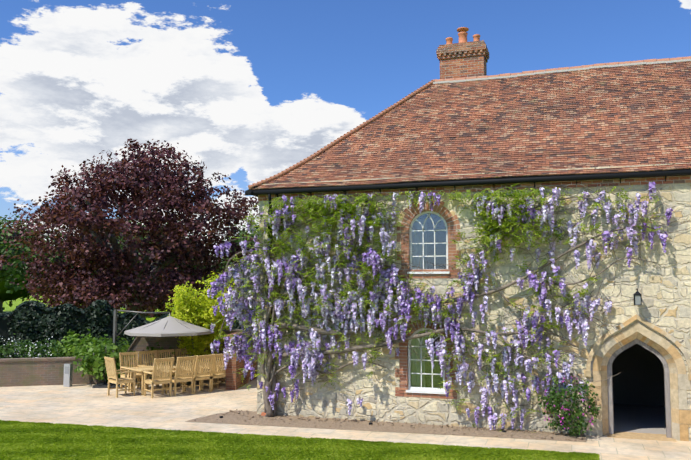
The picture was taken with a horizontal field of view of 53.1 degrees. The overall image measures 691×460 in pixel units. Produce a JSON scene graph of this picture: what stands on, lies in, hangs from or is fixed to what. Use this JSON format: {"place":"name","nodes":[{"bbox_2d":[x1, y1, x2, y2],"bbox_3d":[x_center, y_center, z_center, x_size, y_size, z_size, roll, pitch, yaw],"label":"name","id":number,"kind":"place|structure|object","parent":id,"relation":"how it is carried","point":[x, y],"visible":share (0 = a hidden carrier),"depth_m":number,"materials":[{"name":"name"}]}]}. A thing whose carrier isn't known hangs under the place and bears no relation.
{"place":"outdoors","nodes":[
{"label":"outdoors","id":0,"kind":"place"},
{"bbox_2d":[2,336,63,357],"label":"flowering plants","id":1,"kind":"object","parent":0,"point":[30,347],"visible":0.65,"depth_m":23.76,"materials":[{"name":"white plant"}]},
{"bbox_2d":[47,329,111,356],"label":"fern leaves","id":2,"kind":"object","parent":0,"point":[76,340],"visible":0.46,"depth_m":24.47,"materials":[{"name":"green plant"}]},
{"bbox_2d":[68,338,175,382],"bbox_3d":[-7.438,4.469,23.445,3.668,1.706,1.921,2,-5,-25],"label":"fig shrub","id":3,"kind":"object","parent":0,"point":[95,362],"depth_m":22.90,"materials":[{"name":"green plant"}]},
{"bbox_2d":[0,299,255,357],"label":"yew hedge","id":4,"kind":"object","parent":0,"point":[54,321],"depth_m":25.79,"materials":[{"name":"green plant"}]},
{"bbox_2d":[3,290,257,320],"bbox_3d":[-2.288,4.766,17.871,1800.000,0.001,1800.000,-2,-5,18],"label":"lawn","id":5,"kind":"structure","parent":0,"point":[17,302],"depth_m":121.88,"materials":[{"name":"green plant"}]},
{"bbox_2d":[0,230,67,300],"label":"tree","id":6,"kind":"object","parent":5,"relation":"on","point":[4,296],"visible":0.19,"depth_m":68.38,"materials":[{"name":"green plant"}]},
{"bbox_2d":[0,360,119,386],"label":"garden wall","id":7,"kind":"structure","parent":5,"relation":"on","point":[29,373],"depth_m":23.05,"materials":[{"name":"brick"}]},
{"bbox_2d":[0,356,87,361],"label":"wall coping","id":8,"kind":"object","parent":7,"relation":"on","point":[34,359],"visible":0.62,"depth_m":23.12,"materials":[{"name":"stone"}]},
{"bbox_2d":[0,333,134,358],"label":"flowering plants","id":9,"kind":"object","parent":5,"relation":"on","point":[35,352],"visible":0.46,"depth_m":23.90,"materials":[{"name":"green plant"}]},
{"bbox_2d":[0,138,258,323],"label":"copper beech","id":10,"kind":"object","parent":5,"relation":"on","point":[172,193],"depth_m":38.81,"materials":[{"name":"purple plant"}]},
{"bbox_2d":[0,211,258,315],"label":"trees","id":11,"kind":"object","parent":5,"relation":"on","point":[15,271],"depth_m":67.08,"materials":[{"name":"plant"}]},
{"bbox_2d":[0,420,599,459],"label":"lawn grass tufts","id":12,"kind":"object","parent":5,"relation":"on","point":[19,440],"visible":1,"depth_m":13.99,"materials":[{"name":"green plant"}]},
{"bbox_2d":[202,180,690,432],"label":"wisteria","id":13,"kind":"object","parent":5,"relation":"on","point":[321,210],"depth_m":16.63,"materials":[{"name":"purple plant"}]},
{"bbox_2d":[257,163,690,440],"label":"house walls","id":14,"kind":"structure","parent":5,"relation":"on","point":[662,285],"depth_m":16.07,"materials":[{"name":"beige stone"}]},
{"bbox_2d":[411,219,426,386],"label":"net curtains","id":15,"kind":"object","parent":14,"relation":"attached to","point":[413,363],"depth_m":17.05,"materials":[{"name":"grey fabric"}]},
{"bbox_2d":[406,328,444,393],"bbox_3d":[1.946,3.139,16.660,0.982,1.549,0.175,-2,-5,18],"label":"window frame","id":16,"kind":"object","parent":14,"relation":"attached to","point":[428,390],"depth_m":16.70,"materials":[{"name":"white paint"}]},
{"bbox_2d":[410,332,442,387],"bbox_3d":[1.964,3.116,16.717,0.912,1.494,0.001,-2,-5,18],"label":"window glass pane","id":17,"kind":"object","parent":16,"relation":"on","point":[411,344],"visible":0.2,"depth_m":16.73,"materials":[{"name":"glass"}]},
{"bbox_2d":[395,320,457,398],"bbox_3d":[1.945,3.041,16.666,1.520,1.960,0.090,-2,-5,18],"label":"brick window surround","id":18,"kind":"object","parent":14,"relation":"attached to","point":[403,359],"depth_m":16.73,"materials":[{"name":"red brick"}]},
{"bbox_2d":[407,211,449,273],"bbox_3d":[2.026,0.299,16.867,1.032,1.544,0.175,-2,-5,18],"label":"window frame","id":19,"kind":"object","parent":14,"relation":"attached to","point":[423,230],"depth_m":16.89,"materials":[{"name":"white paint"}]},
{"bbox_2d":[412,213,445,268],"bbox_3d":[2.044,0.276,16.924,0.962,1.489,0.001,-2,-5,18],"label":"window glass pane","id":20,"kind":"object","parent":19,"relation":"on","point":[443,233],"visible":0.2,"depth_m":16.93,"materials":[{"name":"clear glass"}]},
{"bbox_2d":[397,201,460,277],"bbox_3d":[2.026,0.203,16.873,1.570,1.952,0.090,-2,-5,18],"label":"brick window surround","id":21,"kind":"object","parent":14,"relation":"attached to","point":[405,247],"depth_m":16.82,"materials":[{"name":"red brick"}]},
{"bbox_2d":[401,202,455,277],"bbox_3d":[2.025,0.248,16.868,1.380,1.860,0.082,-2,-5,18],"label":"window mortar trim","id":22,"kind":"structure","parent":21,"relation":"attached to","point":[422,275],"depth_m":16.82,"materials":[{"name":"beige"}]},
{"bbox_2d":[418,330,442,387],"bbox_3d":[2.057,3.140,17.001,1.112,1.694,0.001,-2,-5,18],"label":"window glass","id":23,"kind":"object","parent":14,"relation":"attached to","point":[429,368],"depth_m":16.96,"materials":[{"name":"black"}]},
{"bbox_2d":[417,213,445,268],"bbox_3d":[2.138,0.300,17.208,1.162,1.689,0.001,-2,-5,18],"label":"window glass","id":24,"kind":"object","parent":14,"relation":"attached to","point":[439,248],"depth_m":17.17,"materials":[{"name":"black"}]},
{"bbox_2d":[210,182,672,426],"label":"wisteria flowers","id":25,"kind":"object","parent":14,"relation":"attached to","point":[387,273],"visible":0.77,"depth_m":16.69,"materials":[{"name":"purple plant"}]},
{"bbox_2d":[245,169,690,321],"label":"gutter and downpipe","id":26,"kind":"object","parent":14,"relation":"attached to","point":[416,185],"visible":0.71,"depth_m":16.46,"materials":[{"name":"black metal"}]},
{"bbox_2d":[252,168,690,189],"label":"gutter","id":27,"kind":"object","parent":14,"relation":"attached to","point":[464,179],"depth_m":16.41,"materials":[{"name":"black paint"}]},
{"bbox_2d":[251,61,690,189],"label":"roof front","id":28,"kind":"structure","parent":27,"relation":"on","point":[632,115],"depth_m":18.07,"materials":[{"name":"tile"}]},
{"bbox_2d":[248,79,436,188],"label":"hip tiles","id":29,"kind":"object","parent":28,"relation":"attached to","point":[343,137],"visible":0.88,"depth_m":19.54,"materials":[{"name":"brown tile"}]},
{"bbox_2d":[433,59,690,83],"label":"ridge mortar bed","id":30,"kind":"object","parent":28,"relation":"on","point":[575,69],"visible":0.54,"depth_m":19.91,"materials":[{"name":"beige concrete"}]},
{"bbox_2d":[435,56,690,81],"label":"ridge tiles","id":31,"kind":"object","parent":30,"relation":"on","point":[585,66],"visible":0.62,"depth_m":19.92,"materials":[{"name":"brown tile"}]},
{"bbox_2d":[258,175,690,200],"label":"brick eaves band","id":32,"kind":"object","parent":14,"relation":"attached to","point":[609,182],"depth_m":16.30,"materials":[{"name":"brown brick"}]},
{"bbox_2d":[633,289,641,304],"bbox_3d":[6.391,1.465,15.136,0.160,0.360,0.300,-2,-5,18],"label":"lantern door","id":33,"kind":"structure","parent":14,"relation":"attached to","point":[637,299],"depth_m":15.00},
{"bbox_2d":[585,322,690,440],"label":"stone door surround","id":34,"kind":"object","parent":14,"relation":"attached to","point":[681,381],"depth_m":15.10,"materials":[{"name":"beige stone"}]},
{"bbox_2d":[586,314,690,373],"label":"hood mould","id":35,"kind":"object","parent":14,"relation":"attached to","point":[666,355],"depth_m":15.22,"materials":[{"name":"beige stone"}]},
{"bbox_2d":[607,338,671,437],"bbox_3d":[6.504,3.483,15.366,1.282,2.145,0.120,-2,-5,18],"label":"door arch molding","id":36,"kind":"structure","parent":14,"relation":"in","point":[666,381],"depth_m":15.33,"materials":[{"name":"grey stone"}]},
{"bbox_2d":[611,369,613,432],"bbox_3d":[6.107,3.620,16.140,0.050,1.960,1.084,-1,-5,10],"label":"open door","id":37,"kind":"structure","parent":36,"relation":"attached to","point":[612,402],"depth_m":15.58,"materials":[{"name":"brown wood"}]},
{"bbox_3d":[6.309,-2.603,22.096,14.500,3.680,4.200,-2,-5,18],"label":"roof","id":38,"kind":"object","parent":14,"relation":"on","visible":0},
{"bbox_2d":[436,40,488,78],"bbox_3d":[3.676,-4.651,21.529,1.520,2.170,0.900,-2,-5,18],"label":"chimney stack","id":39,"kind":"object","parent":38,"relation":"on","point":[463,59],"visible":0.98,"depth_m":21.20,"materials":[{"name":"brick"}]},
{"bbox_2d":[602,404,665,433],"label":"hall floor","id":40,"kind":"structure","parent":5,"relation":"on","point":[640,419],"depth_m":17.14,"materials":[{"name":"beige stone"}]},
{"bbox_2d":[595,435,690,459],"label":"apron paving","id":41,"kind":"structure","parent":5,"relation":"on","point":[610,448],"depth_m":13.98,"materials":[{"name":"beige stone"}]},
{"bbox_2d":[607,431,676,441],"bbox_3d":[6.490,4.543,15.236,1.390,0.012,0.670,-2,-5,18],"label":"doorstep","id":42,"kind":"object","parent":41,"relation":"on","point":[644,436],"depth_m":15.16,"materials":[{"name":"beige stone"}]},
{"bbox_2d":[136,354,150,364],"bbox_3d":[-6.905,4.383,23.587,0.570,0.500,0.570,-2,-5,18],"label":"kettle bbq","id":43,"kind":"object","parent":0,"point":[142,357],"visible":0.1,"depth_m":23.34,"materials":[{"name":"black paint"}]},
{"bbox_2d":[0,378,596,453],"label":"patio paving","id":44,"kind":"structure","parent":0,"point":[85,404],"depth_m":18.10,"materials":[{"name":"stone"}]},
{"bbox_2d":[63,363,72,386],"bbox_3d":[-9.190,4.807,22.890,0.240,0.740,0.140,-2,-5,18],"label":"bollard light","id":45,"kind":"object","parent":44,"relation":"on","point":[67,380],"visible":0.7,"depth_m":22.83,"materials":[{"name":"silver metal"}]},
{"bbox_2d":[65,366,68,373],"bbox_3d":[-9.212,4.632,22.835,0.160,0.240,0.006,-2,-5,18],"label":"bollard light panel","id":46,"kind":"object","parent":45,"relation":"attached to","point":[66,370],"visible":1,"depth_m":22.83,"materials":[{"name":"white plastic"}]},
{"bbox_2d":[92,382,127,387],"bbox_3d":[-7.715,5.140,22.978,1.080,0.080,1.080,0,-5,-2],"label":"planter","id":47,"kind":"object","parent":44,"relation":"on","point":[101,385],"visible":0.44,"depth_m":22.62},
{"bbox_2d":[104,356,136,397],"bbox_3d":[-6.831,4.426,20.948,0.761,1.173,0.652,4,-6,-43],"label":"teak chair","id":48,"kind":"object","parent":44,"relation":"on","point":[112,372],"visible":1,"depth_m":20.84,"materials":[{"name":"brown wood"}]},
{"bbox_2d":[119,351,146,391],"bbox_3d":[-6.815,4.527,22.174,0.652,1.173,0.761,4,-6,-42],"label":"teak chair","id":49,"kind":"object","parent":44,"relation":"on","point":[127,360],"visible":0.67,"depth_m":22.33,"materials":[{"name":"brown wood"}]},
{"bbox_2d":[128,336,139,381],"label":"outbuilding wall","id":50,"kind":"structure","parent":44,"relation":"on","point":[135,346],"depth_m":23.90,"materials":[{"name":"brick"}]},
{"bbox_2d":[138,350,164,389],"bbox_3d":[-6.336,4.562,22.606,0.652,1.173,0.761,4,-6,-41],"label":"teak chair","id":51,"kind":"object","parent":44,"relation":"on","point":[149,358],"visible":0.33,"depth_m":22.80,"materials":[{"name":"brown wood"}]},
{"bbox_2d":[112,310,199,383],"bbox_3d":[-6.089,3.912,23.200,3.126,2.474,2.742,-2,-5,18],"label":"parasol frame","id":52,"kind":"object","parent":44,"relation":"on","point":[115,335],"visible":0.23,"depth_m":23.12,"materials":[{"name":"grey metal"}]},
{"bbox_2d":[124,316,213,336],"bbox_3d":[-5.907,3.180,23.200,2.735,0.590,2.735,-2,-5,18],"label":"patio umbrella","id":53,"kind":"object","parent":52,"relation":"attached to","point":[173,327],"visible":1,"depth_m":22.43,"materials":[{"name":"grey fabric"}]},
{"bbox_2d":[143,357,173,397],"bbox_3d":[-5.621,4.413,20.795,0.652,1.173,0.761,4,-6,-38],"label":"teak chair","id":54,"kind":"object","parent":44,"relation":"on","point":[162,379],"visible":1,"depth_m":20.64,"materials":[{"name":"brown wood"}]},
{"bbox_2d":[156,349,181,385],"bbox_3d":[-5.876,4.598,23.044,0.652,1.173,0.761,4,-6,-38],"label":"teak chair","id":55,"kind":"object","parent":44,"relation":"on","point":[158,352],"visible":0.29,"depth_m":23.29,"materials":[{"name":"brown wood"}]},
{"bbox_2d":[126,362,215,394],"bbox_3d":[-5.503,4.737,22.148,2.750,0.751,1.050,4,-6,-42],"label":"dining table","id":56,"kind":"object","parent":44,"relation":"on","point":[140,370],"visible":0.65,"depth_m":21.57,"materials":[{"name":"brown wood"}]},
{"bbox_2d":[165,356,195,395],"bbox_3d":[-5.078,4.450,21.241,0.652,1.173,0.761,4,-6,-42],"label":"teak chair","id":57,"kind":"object","parent":44,"relation":"on","point":[180,377],"visible":0.83,"depth_m":21.08,"materials":[{"name":"brown wood"}]},
{"bbox_2d":[175,348,199,384],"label":"teak chair","id":58,"kind":"object","parent":44,"relation":"on","point":[184,350],"visible":0.15,"depth_m":23.72,"materials":[{"name":"brown wood"}]},
{"bbox_2d":[140,332,257,380],"bbox_3d":[-3.391,4.523,25.053,7.800,1.660,0.340,1,-5,-15],"label":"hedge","id":59,"kind":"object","parent":44,"relation":"on","point":[165,343],"depth_m":24.16,"materials":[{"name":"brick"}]},
{"bbox_2d":[223,329,244,331],"bbox_3d":[-3.391,3.659,25.124,7.800,0.075,0.400,1,-5,-15],"label":"garden wall coping","id":60,"kind":"object","parent":59,"relation":"on","point":[237,330],"visible":0.02,"depth_m":24.76,"materials":[{"name":"stone"}]},
{"bbox_2d":[184,354,213,393],"bbox_3d":[-4.615,4.488,21.705,0.652,1.173,0.761,5,-7,-44],"label":"teak chair","id":61,"kind":"object","parent":44,"relation":"on","point":[201,375],"visible":0.81,"depth_m":21.56,"materials":[{"name":"brown wood"}]},
{"bbox_2d":[165,271,235,381],"bbox_3d":[-4.983,3.367,24.131,2.925,3.835,2.551,-2,-5,18],"label":"golden tree","id":62,"kind":"object","parent":44,"relation":"on","point":[186,303],"depth_m":23.64,"materials":[{"name":"yellow plant"}]},
{"bbox_2d":[202,354,229,390],"bbox_3d":[-4.164,4.527,22.172,0.652,1.173,0.761,4,-6,-43],"label":"teak chair","id":63,"kind":"object","parent":44,"relation":"on","point":[217,373],"visible":0.54,"depth_m":21.95,"materials":[{"name":"brown wood"}]},
{"bbox_2d":[208,367,225,385],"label":"teak chair","id":64,"kind":"object","parent":44,"relation":"on","point":[223,379],"visible":0.06,"depth_m":23.07,"materials":[{"name":"brown wood"}]},
{"bbox_2d":[225,331,255,389],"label":"brick wall","id":65,"kind":"structure","parent":44,"relation":"on","point":[234,380],"depth_m":22.14,"materials":[{"name":"brick"}]},
{"bbox_2d":[0,0,690,253],"label":"sky","id":66,"kind":"structure","parent":0,"point":[252,89],"materials":[{"name":"blue"}]},
{"bbox_2d":[601,344,664,406],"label":"hall walls","id":67,"kind":"structure","parent":0,"point":[638,379],"depth_m":19.25,"materials":[{"name":"grey paint"}]},
{"label":"bed soil","id":68,"kind":"structure","parent":0,"visible":0},
{"bbox_2d":[185,410,585,441],"bbox_3d":[0.762,4.600,16.266,9.260,0.050,1.790,-2,-5,18],"label":"bed soil mound","id":69,"kind":"object","parent":68,"relation":"on","point":[228,418],"visible":0.88,"depth_m":16.19,"materials":[{"name":"brown soil"}]},
{"bbox_2d":[194,409,583,440],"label":"soil clods","id":70,"kind":"object","parent":69,"relation":"on","point":[376,421],"visible":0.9,"depth_m":16.30,"materials":[{"name":"brown soil"}]},
{"bbox_2d":[538,376,600,436],"bbox_3d":[4.894,3.958,15.127,1.330,1.495,1.016,-2,-5,18],"label":"flowering bush","id":71,"kind":"object","parent":68,"relation":"on","point":[565,404],"depth_m":15.03,"materials":[{"name":"green plant"}]},
{"bbox_3d":[3.676,-5.768,21.620,1.370,0.070,0.750,-2,-5,18],"label":"chimney mortar capping","id":72,"kind":"object","parent":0,"visible":0},
{"bbox_2d":[446,27,479,43],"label":"chimney pots","id":73,"kind":"object","parent":72,"relation":"on","point":[462,34],"visible":0.6,"depth_m":21.53,"materials":[{"name":"brown ceramic"}]}
]}

